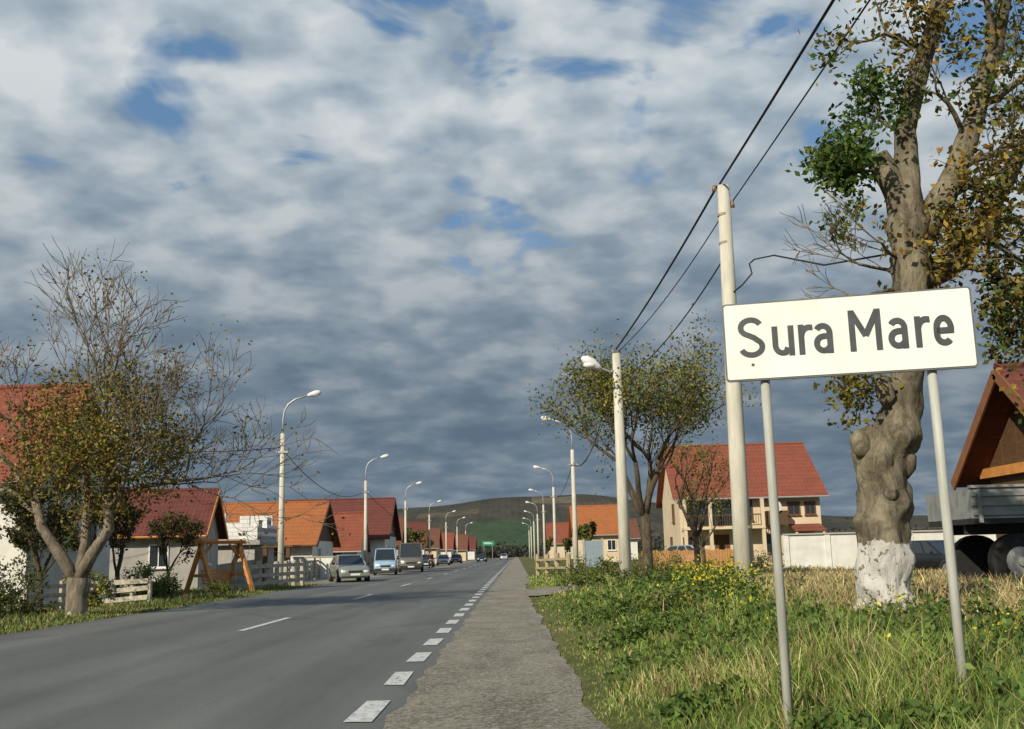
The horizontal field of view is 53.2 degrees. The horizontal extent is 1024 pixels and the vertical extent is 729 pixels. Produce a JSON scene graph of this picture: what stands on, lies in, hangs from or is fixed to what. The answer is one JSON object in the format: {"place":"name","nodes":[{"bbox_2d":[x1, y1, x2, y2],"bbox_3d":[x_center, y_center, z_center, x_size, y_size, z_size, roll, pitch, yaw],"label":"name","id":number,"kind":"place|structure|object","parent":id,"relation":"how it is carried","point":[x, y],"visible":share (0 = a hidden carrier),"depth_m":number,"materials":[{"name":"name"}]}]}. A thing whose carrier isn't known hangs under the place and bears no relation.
{"place":"outdoors","nodes":[
{"label":"outdoors","id":0,"kind":"place"},
{"bbox_2d":[0,557,513,728],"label":"road","id":1,"kind":"structure","parent":0,"point":[336,655],"depth_m":13.38,"materials":[{"name":"grey asphalt"}]},
{"bbox_2d":[238,561,509,721],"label":"road markings","id":2,"kind":"object","parent":1,"relation":"on","point":[368,711],"visible":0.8,"depth_m":10.77,"materials":[{"name":"paint"}]},
{"bbox_2d":[476,554,487,561],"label":"parked car","id":3,"kind":"object","parent":1,"relation":"on","point":[481,557],"visible":0.98,"depth_m":180.13,"materials":[{"name":"black paint"}]},
{"bbox_2d":[261,560,476,587],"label":"lay by pavement","id":4,"kind":"structure","parent":0,"point":[322,581],"depth_m":80.74,"materials":[{"name":"grey concrete"}]},
{"bbox_2d":[329,554,369,581],"bbox_3d":[-8.917,11.155,55.923,2.060,1.500,4.345,2,-11,-18],"label":"parked car","id":5,"kind":"object","parent":4,"relation":"on","point":[349,566],"visible":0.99,"depth_m":54.78,"materials":[{"name":"silver metal"}]},
{"bbox_2d":[422,555,434,566],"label":"parked car","id":6,"kind":"object","parent":4,"relation":"on","point":[425,561],"visible":0.32,"depth_m":116.15,"materials":[{"name":"blue paint"}]},
{"bbox_2d":[436,554,450,565],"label":"parked car","id":7,"kind":"object","parent":4,"relation":"on","point":[443,558],"visible":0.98,"depth_m":135.89,"materials":[{"name":"silver metal"}]},
{"bbox_2d":[450,554,461,563],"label":"parked car","id":8,"kind":"object","parent":4,"relation":"on","point":[456,557],"visible":0.95,"depth_m":160.54,"materials":[{"name":"red metal"}]},
{"bbox_2d":[383,557,609,728],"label":"shoulder","id":9,"kind":"object","parent":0,"point":[500,664],"visible":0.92,"depth_m":10.36},
{"bbox_2d":[0,553,1023,728],"bbox_3d":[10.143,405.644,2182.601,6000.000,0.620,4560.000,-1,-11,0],"label":"ground","id":10,"kind":"structure","parent":0,"point":[529,564],"depth_m":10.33,"materials":[{"name":"green plant"}]},
{"bbox_2d":[0,562,24,588],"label":"bush","id":11,"kind":"object","parent":10,"relation":"on","point":[11,579],"visible":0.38,"depth_m":28.70,"materials":[{"name":"plant"}]},
{"bbox_2d":[0,552,52,619],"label":"bush","id":12,"kind":"object","parent":10,"relation":"on","point":[24,578],"visible":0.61,"depth_m":27.15,"materials":[{"name":"green plant"}]},
{"bbox_2d":[0,575,59,619],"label":"bush","id":13,"kind":"object","parent":10,"relation":"on","point":[7,600],"visible":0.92,"depth_m":25.57,"materials":[{"name":"green plant"}]},
{"bbox_2d":[8,509,80,576],"bbox_3d":[-15.201,6.386,33.571,2.902,3.780,1.508,-1,-11,0],"label":"tree","id":14,"kind":"object","parent":10,"relation":"on","point":[72,545],"visible":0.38,"depth_m":33.44,"materials":[{"name":"green plant"}]},
{"bbox_2d":[0,466,100,610],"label":"tree","id":15,"kind":"object","parent":10,"relation":"on","point":[18,509],"visible":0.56,"depth_m":30.51,"materials":[{"name":"green plant"}]},
{"bbox_2d":[24,579,95,610],"bbox_3d":[-13.195,6.937,29.944,0.172,1.278,2.782,-5,-11,18],"label":"rail fence","id":16,"kind":"object","parent":10,"relation":"on","point":[61,594],"visible":0.41,"depth_m":29.69,"materials":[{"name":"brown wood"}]},
{"bbox_2d":[0,383,128,607],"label":"house","id":17,"kind":"structure","parent":10,"relation":"on","point":[8,551],"depth_m":36.07,"materials":[{"name":"white paint"}]},
{"bbox_2d":[90,510,96,545],"bbox_3d":[-15.879,6.162,38.596,0.137,1.360,1.200,-1,-11,0],"label":"window","id":18,"kind":"structure","parent":17,"relation":"in","point":[93,535],"depth_m":38.80,"materials":[{"name":"black glass"}]},
{"bbox_2d":[57,570,112,607],"bbox_3d":[-12.831,6.871,30.929,1.610,1.360,1.574,-1,-11,0],"label":"bush","id":19,"kind":"object","parent":10,"relation":"on","point":[92,600],"visible":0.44,"depth_m":30.68,"materials":[{"name":"green plant"}]},
{"bbox_2d":[91,496,147,597],"bbox_3d":[-14.080,6.711,36.752,1.836,4.245,3.905,-1,-11,0],"label":"tree","id":20,"kind":"object","parent":10,"relation":"on","point":[127,530],"visible":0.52,"depth_m":36.48,"materials":[{"name":"green plant"}]},
{"bbox_2d":[94,577,152,606],"bbox_3d":[-11.732,7.047,30.776,2.379,1.294,0.164,-7,-12,26],"label":"rail fence","id":21,"kind":"object","parent":10,"relation":"on","point":[131,589],"visible":0.61,"depth_m":30.64,"materials":[{"name":"white wood"}]},
{"bbox_2d":[110,561,178,601],"bbox_3d":[-13.248,7.821,36.666,2.338,1.612,2.490,5,-12,-30],"label":"bush","id":22,"kind":"object","parent":10,"relation":"on","point":[136,572],"visible":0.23,"depth_m":36.53,"materials":[{"name":"green plant"}]},
{"bbox_2d":[122,563,183,602],"bbox_3d":[-11.863,7.293,33.765,1.734,1.455,1.952,-8,-12,32],"label":"bush","id":23,"kind":"object","parent":10,"relation":"on","point":[160,586],"visible":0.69,"depth_m":33.70,"materials":[{"name":"green plant"}]},
{"bbox_2d":[0,581,322,634],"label":"verge grass strip","id":24,"kind":"object","parent":10,"relation":"on","point":[60,617],"visible":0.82,"depth_m":28.04,"materials":[{"name":"green plant"}]},
{"bbox_2d":[108,488,228,590],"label":"house","id":25,"kind":"structure","parent":10,"relation":"on","point":[142,548],"depth_m":53.81,"materials":[{"name":"red tile"}]},
{"bbox_2d":[148,544,168,568],"bbox_3d":[-18.272,9.930,52.831,1.100,1.260,0.137,0,-11,-8],"label":"window","id":26,"kind":"structure","parent":25,"relation":"in","point":[156,560],"depth_m":52.84,"materials":[{"name":"white paint"}]},
{"bbox_2d":[0,236,350,614],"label":"walnut tree","id":27,"kind":"object","parent":10,"relation":"on","point":[78,572],"visible":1,"depth_m":25.31,"materials":[{"name":"brown plant"}]},
{"bbox_2d":[144,510,207,591],"bbox_3d":[-14.935,8.418,45.163,3.184,3.998,2.334,-1,-11,0],"label":"tree","id":28,"kind":"object","parent":10,"relation":"on","point":[167,529],"visible":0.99,"depth_m":45.07,"materials":[{"name":"green plant"}]},
{"bbox_2d":[202,578,234,595],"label":"bush","id":29,"kind":"object","parent":10,"relation":"on","point":[221,585],"visible":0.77,"depth_m":36.53,"materials":[{"name":"green plant"}]},
{"bbox_2d":[183,539,254,595],"bbox_3d":[-11.551,8.089,40.456,2.027,2.330,2.400,-9,-13,35],"label":"garden swing","id":30,"kind":"object","parent":10,"relation":"on","point":[203,552],"visible":0.92,"depth_m":40.52,"materials":[{"name":"orange wood"}]},
{"bbox_2d":[215,565,247,589],"bbox_3d":[-12.223,9.486,44.515,2.089,1.533,0.262,-9,-13,36],"label":"rail fence","id":31,"kind":"object","parent":10,"relation":"on","point":[234,578],"visible":0.35,"depth_m":44.23,"materials":[{"name":"grey wood"}]},
{"bbox_2d":[218,514,300,583],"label":"unfinished building","id":32,"kind":"structure","parent":10,"relation":"on","point":[261,553],"depth_m":62.49,"materials":[{"name":"grey paint"}]},
{"bbox_2d":[247,561,304,587],"bbox_3d":[-10.706,9.732,46.551,0.270,1.599,5.397,-4,-11,14],"label":"rail fence","id":33,"kind":"object","parent":10,"relation":"on","point":[276,574],"visible":0.63,"depth_m":46.52,"materials":[{"name":"white wood"}]},
{"bbox_2d":[223,500,340,576],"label":"house","id":34,"kind":"structure","parent":10,"relation":"on","point":[311,538],"depth_m":77.70,"materials":[{"name":"orange tile"}]},
{"bbox_2d":[274,548,285,560],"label":"window","id":35,"kind":"structure","parent":34,"relation":"in","point":[275,549],"depth_m":74.06,"materials":[{"name":"black glass"}]},
{"bbox_2d":[276,390,320,583],"bbox_3d":[-10.818,6.358,51.758,2.252,10.205,0.340,-1,-11,0],"label":"street lamp","id":36,"kind":"object","parent":10,"relation":"on","point":[314,393],"visible":0.95,"depth_m":51.65,"materials":[{"name":"concrete"}]},
{"bbox_2d":[288,558,320,582],"bbox_3d":[-12.429,12.956,63.768,0.186,1.741,18.140,-1,-11,-1],"label":"rail fence","id":37,"kind":"object","parent":10,"relation":"on","point":[309,571],"visible":0.33,"depth_m":62.98,"materials":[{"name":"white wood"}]},
{"bbox_2d":[293,556,333,579],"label":"garden wall","id":38,"kind":"structure","parent":10,"relation":"on","point":[326,561],"depth_m":66.80,"materials":[{"name":"white paint"}]},
{"bbox_2d":[285,497,401,571],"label":"house","id":39,"kind":"structure","parent":10,"relation":"on","point":[384,530],"depth_m":96.80,"materials":[{"name":"red tile"}]},
{"bbox_2d":[333,511,370,557],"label":"house","id":40,"kind":"structure","parent":10,"relation":"on","point":[352,522],"depth_m":89.14,"materials":[{"name":"red tile"}]},
{"bbox_2d":[362,454,388,565],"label":"street lamp","id":41,"kind":"object","parent":10,"relation":"on","point":[365,520],"visible":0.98,"depth_m":85.10,"materials":[{"name":"metal"}]},
{"bbox_2d":[371,548,398,574],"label":"parked van","id":42,"kind":"object","parent":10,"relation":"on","point":[384,559],"visible":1,"depth_m":73.31,"materials":[{"name":"blue paint"}]},
{"bbox_2d":[396,516,408,566],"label":"house","id":43,"kind":"structure","parent":10,"relation":"on","point":[401,523],"depth_m":127.87,"materials":[{"name":"red tile"}]},
{"bbox_2d":[397,543,424,572],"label":"parked van","id":44,"kind":"object","parent":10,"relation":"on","point":[410,556],"visible":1,"depth_m":83.72,"materials":[{"name":"beige paint"}]},
{"bbox_2d":[403,481,421,542],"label":"street lamp","id":45,"kind":"object","parent":10,"relation":"on","point":[405,521],"visible":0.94,"depth_m":117.76,"materials":[{"name":"metal"}]},
{"bbox_2d":[407,525,426,545],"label":"tree","id":46,"kind":"object","parent":10,"relation":"on","point":[413,536],"visible":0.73,"depth_m":137.92,"materials":[{"name":"green plant"}]},
{"bbox_2d":[407,521,427,554],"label":"house","id":47,"kind":"structure","parent":10,"relation":"on","point":[418,525],"depth_m":155.22,"materials":[{"name":"red tile"}]},
{"bbox_2d":[426,528,442,563],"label":"house","id":48,"kind":"structure","parent":10,"relation":"on","point":[436,538],"depth_m":177.18,"materials":[{"name":"beige paint"}]},
{"bbox_2d":[427,500,441,553],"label":"street lamp","id":49,"kind":"object","parent":10,"relation":"on","point":[429,526],"visible":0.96,"depth_m":158.01,"materials":[{"name":"metal"}]},
{"bbox_2d":[440,532,455,558],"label":"house","id":50,"kind":"structure","parent":10,"relation":"on","point":[451,546],"depth_m":206.30,"materials":[{"name":"white paint"}]},
{"bbox_2d":[444,510,455,553],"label":"street lamp","id":51,"kind":"object","parent":10,"relation":"on","point":[445,526],"visible":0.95,"depth_m":195.35,"materials":[{"name":"metal"}]},
{"bbox_2d":[454,534,469,560],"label":"house","id":52,"kind":"structure","parent":10,"relation":"on","point":[463,545],"depth_m":243.45,"materials":[{"name":"beige paint"}]},
{"bbox_2d":[468,536,476,559],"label":"house","id":53,"kind":"structure","parent":10,"relation":"on","point":[472,547],"depth_m":291.65,"materials":[{"name":"white paint"}]},
{"bbox_2d":[526,501,538,553],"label":"street lamp","id":54,"kind":"object","parent":10,"relation":"on","point":[537,530],"visible":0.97,"depth_m":169.63,"materials":[{"name":"metal"}]},
{"bbox_2d":[529,489,545,561],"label":"street lamp","id":55,"kind":"object","parent":10,"relation":"on","point":[544,544],"visible":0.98,"depth_m":137.15,"materials":[{"name":"metal"}]},
{"bbox_2d":[533,465,556,564],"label":"street lamp","id":56,"kind":"object","parent":10,"relation":"on","point":[554,517],"visible":0.98,"depth_m":100.83,"materials":[{"name":"metal"}]},
{"bbox_2d":[540,536,552,552],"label":"tree","id":57,"kind":"object","parent":10,"relation":"on","point":[549,542],"visible":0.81,"depth_m":181.59,"materials":[{"name":"green plant"}]},
{"bbox_2d":[535,553,570,574],"bbox_3d":[2.162,10.953,55.166,0.279,1.543,7.886,1,-11,-10],"label":"rail fence","id":58,"kind":"object","parent":10,"relation":"on","point":[557,559],"visible":0.63,"depth_m":54.91,"materials":[{"name":"yellow wood"}]},
{"bbox_2d":[545,522,572,558],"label":"house","id":59,"kind":"structure","parent":10,"relation":"on","point":[562,529],"depth_m":189.55,"materials":[{"name":"red tile"}]},
{"bbox_2d":[541,416,578,570],"bbox_3d":[3.083,8.286,64.504,2.253,10.205,0.340,-1,-11,-4],"label":"street lamp","id":60,"kind":"object","parent":10,"relation":"on","point":[575,530],"visible":0.81,"depth_m":64.36,"materials":[{"name":"metal"}]},
{"bbox_2d":[562,538,572,560],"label":"tree","id":61,"kind":"object","parent":10,"relation":"on","point":[567,542],"visible":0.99,"depth_m":157.52,"materials":[{"name":"green plant"}]},
{"bbox_2d":[554,568,607,590],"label":"bush","id":62,"kind":"object","parent":10,"relation":"on","point":[571,577],"visible":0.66,"depth_m":28.36,"materials":[{"name":"green plant"}]},
{"bbox_2d":[548,552,618,577],"bbox_3d":[3.214,9.146,46.228,2.890,1.345,2.795,4,-12,-26],"label":"bush","id":63,"kind":"object","parent":10,"relation":"on","point":[576,567],"visible":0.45,"depth_m":46.11,"materials":[{"name":"green plant"}]},
{"bbox_2d":[572,521,599,540],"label":"tree","id":64,"kind":"object","parent":10,"relation":"on","point":[585,533],"visible":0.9,"depth_m":90.20,"materials":[{"name":"green plant"}]},
{"bbox_2d":[568,504,618,562],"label":"house","id":65,"kind":"structure","parent":10,"relation":"on","point":[606,516],"depth_m":117.87,"materials":[{"name":"orange tile"}]},
{"bbox_2d":[607,539,616,550],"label":"window","id":66,"kind":"structure","parent":65,"relation":"in","point":[611,544],"depth_m":116.12,"materials":[{"name":"white paint"}]},
{"bbox_2d":[583,538,603,567],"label":"metal gate","id":67,"kind":"structure","parent":10,"relation":"on","point":[592,549],"depth_m":74.73,"materials":[{"name":"metal"}]},
{"bbox_2d":[581,349,631,578],"bbox_3d":[2.943,3.314,31.832,1.349,7.750,0.394,0,-11,-10],"label":"street lamp","id":68,"kind":"object","parent":10,"relation":"on","point":[622,508],"visible":0.95,"depth_m":31.82,"materials":[{"name":"concrete"}]},
{"bbox_2d":[584,554,641,579],"bbox_3d":[4.023,7.717,38.599,2.623,1.142,2.379,-1,-11,0],"label":"bush","id":69,"kind":"object","parent":10,"relation":"on","point":[603,563],"visible":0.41,"depth_m":38.71,"materials":[{"name":"green plant"}]},
{"bbox_2d":[629,518,640,559],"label":"house","id":70,"kind":"structure","parent":10,"relation":"on","point":[634,533],"depth_m":143.85,"materials":[{"name":"red tile"}]},
{"bbox_2d":[525,303,760,578],"bbox_3d":[5.404,2.787,35.719,8.303,9.988,8.852,3,-11,-22],"label":"tree","id":71,"kind":"object","parent":10,"relation":"on","point":[601,403],"visible":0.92,"depth_m":35.83,"materials":[{"name":"green plant"}]},
{"bbox_2d":[610,560,695,587],"bbox_3d":[3.124,4.567,22.012,1.840,0.791,1.595,1,-11,-15],"label":"bush","id":72,"kind":"object","parent":10,"relation":"on","point":[629,572],"visible":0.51,"depth_m":22.15,"materials":[{"name":"green plant"}]},
{"bbox_2d":[631,546,688,569],"bbox_3d":[7.699,10.396,54.152,3.768,1.520,4.156,-1,-11,0],"label":"bush","id":73,"kind":"object","parent":10,"relation":"on","point":[663,563],"visible":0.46,"depth_m":53.93,"materials":[{"name":"brown plant"}]},
{"bbox_2d":[629,581,711,618],"bbox_3d":[2.188,3.175,13.566,1.278,0.596,1.076,-1,-11,0],"label":"bush","id":74,"kind":"object","parent":10,"relation":"on","point":[668,597],"visible":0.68,"depth_m":13.52,"materials":[{"name":"green plant"}]},
{"bbox_2d":[653,560,719,578],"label":"bush","id":75,"kind":"object","parent":10,"relation":"on","point":[684,567],"visible":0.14,"depth_m":28.34,"materials":[{"name":"green plant"}]},
{"bbox_2d":[655,545,722,563],"bbox_3d":[10.710,11.492,60.865,4.345,1.500,2.060,-8,-12,32],"label":"parked car","id":76,"kind":"object","parent":10,"relation":"on","point":[683,547],"visible":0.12,"depth_m":60.63,"materials":[{"name":"silver metal"}]},
{"bbox_2d":[656,436,729,565],"bbox_3d":[8.169,6.063,43.462,3.908,6.405,3.803,-1,-11,0],"label":"tree","id":77,"kind":"object","parent":10,"relation":"on","point":[696,532],"visible":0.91,"depth_m":43.65,"materials":[{"name":"brown plant"}]},
{"bbox_2d":[640,548,752,567],"bbox_3d":[10.662,11.343,58.932,6.450,1.390,0.160,-1,-11,0],"label":"plank fence","id":78,"kind":"object","parent":10,"relation":"on","point":[723,554],"visible":0.29,"depth_m":58.91,"materials":[{"name":"brown wood"}]},
{"bbox_2d":[672,480,730,569],"bbox_3d":[9.610,8.280,51.330,3.220,4.931,2.692,-1,-11,0],"label":"tree","id":79,"kind":"object","parent":10,"relation":"on","point":[702,544],"visible":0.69,"depth_m":51.18,"materials":[{"name":"brown plant"}]},
{"bbox_2d":[680,554,733,575],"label":"bush","id":80,"kind":"object","parent":10,"relation":"on","point":[711,563],"visible":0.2,"depth_m":33.22,"materials":[{"name":"green plant"}]},
{"bbox_2d":[476,517,942,557],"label":"distant trees","id":81,"kind":"object","parent":10,"relation":"on","point":[517,551],"visible":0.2,"depth_m":394.62,"materials":[{"name":"green plant"}]},
{"bbox_2d":[645,554,809,609],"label":"flowering weeds","id":82,"kind":"object","parent":10,"relation":"on","point":[721,580],"visible":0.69,"depth_m":14.87,"materials":[{"name":"green plant"}]},
{"bbox_2d":[656,442,828,564],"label":"house","id":83,"kind":"structure","parent":10,"relation":"on","point":[801,488],"depth_m":70.32,"materials":[{"name":"beige paint"}]},
{"bbox_2d":[686,501,731,525],"bbox_3d":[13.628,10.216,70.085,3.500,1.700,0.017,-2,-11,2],"label":"balcony","id":84,"kind":"structure","parent":83,"relation":"in","point":[728,511],"depth_m":70.07,"materials":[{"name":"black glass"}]},
{"bbox_2d":[714,535,729,553],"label":"door","id":85,"kind":"structure","parent":83,"relation":"in","point":[722,542],"depth_m":69.68,"materials":[{"name":"brown wood"}]},
{"bbox_2d":[766,534,782,553],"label":"window","id":86,"kind":"structure","parent":83,"relation":"in","point":[768,536],"depth_m":69.55,"materials":[{"name":"black glass"}]},
{"bbox_2d":[787,502,801,515],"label":"window","id":87,"kind":"structure","parent":83,"relation":"in","point":[793,508],"depth_m":69.90,"materials":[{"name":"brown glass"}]},
{"bbox_2d":[804,501,816,515],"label":"window","id":88,"kind":"structure","parent":83,"relation":"in","point":[809,506],"depth_m":69.86,"materials":[{"name":"brown glass"}]},
{"bbox_2d":[728,553,772,567],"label":"bush","id":89,"kind":"object","parent":10,"relation":"on","point":[759,563],"visible":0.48,"depth_m":54.47,"materials":[{"name":"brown plant"}]},
{"bbox_2d":[730,549,784,566],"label":"bush","id":90,"kind":"object","parent":10,"relation":"on","point":[762,557],"visible":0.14,"depth_m":60.90,"materials":[{"name":"brown plant"}]},
{"bbox_2d":[551,568,1023,728],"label":"leafy weeds","id":91,"kind":"object","parent":10,"relation":"on","point":[681,702],"visible":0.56,"depth_m":8.22,"materials":[{"name":"green plant"}]},
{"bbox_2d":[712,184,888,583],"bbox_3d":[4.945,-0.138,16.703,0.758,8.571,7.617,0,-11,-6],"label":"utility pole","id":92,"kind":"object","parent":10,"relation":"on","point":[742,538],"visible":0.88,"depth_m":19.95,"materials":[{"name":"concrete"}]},
{"bbox_2d":[616,185,717,349],"bbox_3d":[3.762,-2.077,26.809,0.047,1.025,12.043,-1,-11,-5],"label":"overhead wire","id":93,"kind":"object","parent":92,"relation":"attached to","point":[689,234],"visible":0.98,"depth_m":24.86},
{"bbox_2d":[619,220,718,350],"bbox_3d":[3.943,-1.872,26.771,0.024,0.727,12.054,0,-11,-5],"label":"overhead wire","id":94,"kind":"object","parent":92,"relation":"attached to","point":[676,283],"visible":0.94,"depth_m":25.11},
{"bbox_2d":[622,264,719,378],"bbox_3d":[3.929,-0.826,26.577,0.029,0.659,12.037,-1,-11,-4],"label":"overhead wire","id":95,"kind":"object","parent":92,"relation":"attached to","point":[678,324],"visible":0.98,"depth_m":24.73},
{"bbox_2d":[719,0,834,184],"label":"overhead wire","id":96,"kind":"object","parent":92,"relation":"attached to","point":[786,76],"visible":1,"depth_m":16.22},
{"bbox_2d":[732,0,870,200],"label":"overhead wire","id":97,"kind":"object","parent":92,"relation":"attached to","point":[852,25],"visible":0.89,"depth_m":16.30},
{"bbox_2d":[629,585,1023,678],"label":"sparse flowering weeds","id":98,"kind":"object","parent":10,"relation":"on","point":[809,610],"visible":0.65,"depth_m":9.34,"materials":[{"name":"green plant"}]},
{"bbox_2d":[722,286,978,728],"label":"town sign","id":99,"kind":"object","parent":10,"relation":"on","point":[931,332],"visible":1,"depth_m":6.21,"materials":[{"name":"white metal"}]},
{"bbox_2d":[782,530,996,568],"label":"boundary wall","id":100,"kind":"structure","parent":10,"relation":"on","point":[834,549],"depth_m":53.08,"materials":[{"name":"white paint"}]},
{"bbox_2d":[779,0,1023,611],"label":"walnut tree","id":101,"kind":"object","parent":10,"relation":"on","point":[885,445],"visible":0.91,"depth_m":12.65,"materials":[{"name":"brown plant"}]},
{"bbox_2d":[911,540,946,570],"bbox_3d":[17.820,8.168,43.133,2.060,1.500,4.345,4,-12,-28],"label":"parked car","id":102,"kind":"object","parent":10,"relation":"on","point":[930,554],"visible":0.22,"depth_m":42.58,"materials":[{"name":"black paint"}]},
{"bbox_2d":[926,484,1023,582],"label":"truck trailer","id":103,"kind":"object","parent":10,"relation":"on","point":[978,512],"visible":0.77,"depth_m":18.43,"materials":[{"name":"metal"}]},
{"bbox_2d":[950,362,1023,538],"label":"house","id":104,"kind":"structure","parent":10,"relation":"on","point":[992,452],"depth_m":25.04,"materials":[{"name":"brown wood"}]},
{"bbox_2d":[0,0,1023,515],"label":"sky","id":105,"kind":"structure","parent":0,"point":[410,208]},
{"bbox_2d":[526,577,803,595],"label":"driveway path","id":106,"kind":"structure","parent":0,"point":[541,591],"depth_m":32.69,"materials":[{"name":"grey concrete"}]},
{"bbox_2d":[397,494,942,550],"bbox_3d":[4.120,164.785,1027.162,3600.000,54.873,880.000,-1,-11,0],"label":"hill","id":107,"kind":"structure","parent":0,"point":[501,520],"depth_m":804.65,"materials":[{"name":"green plant"}]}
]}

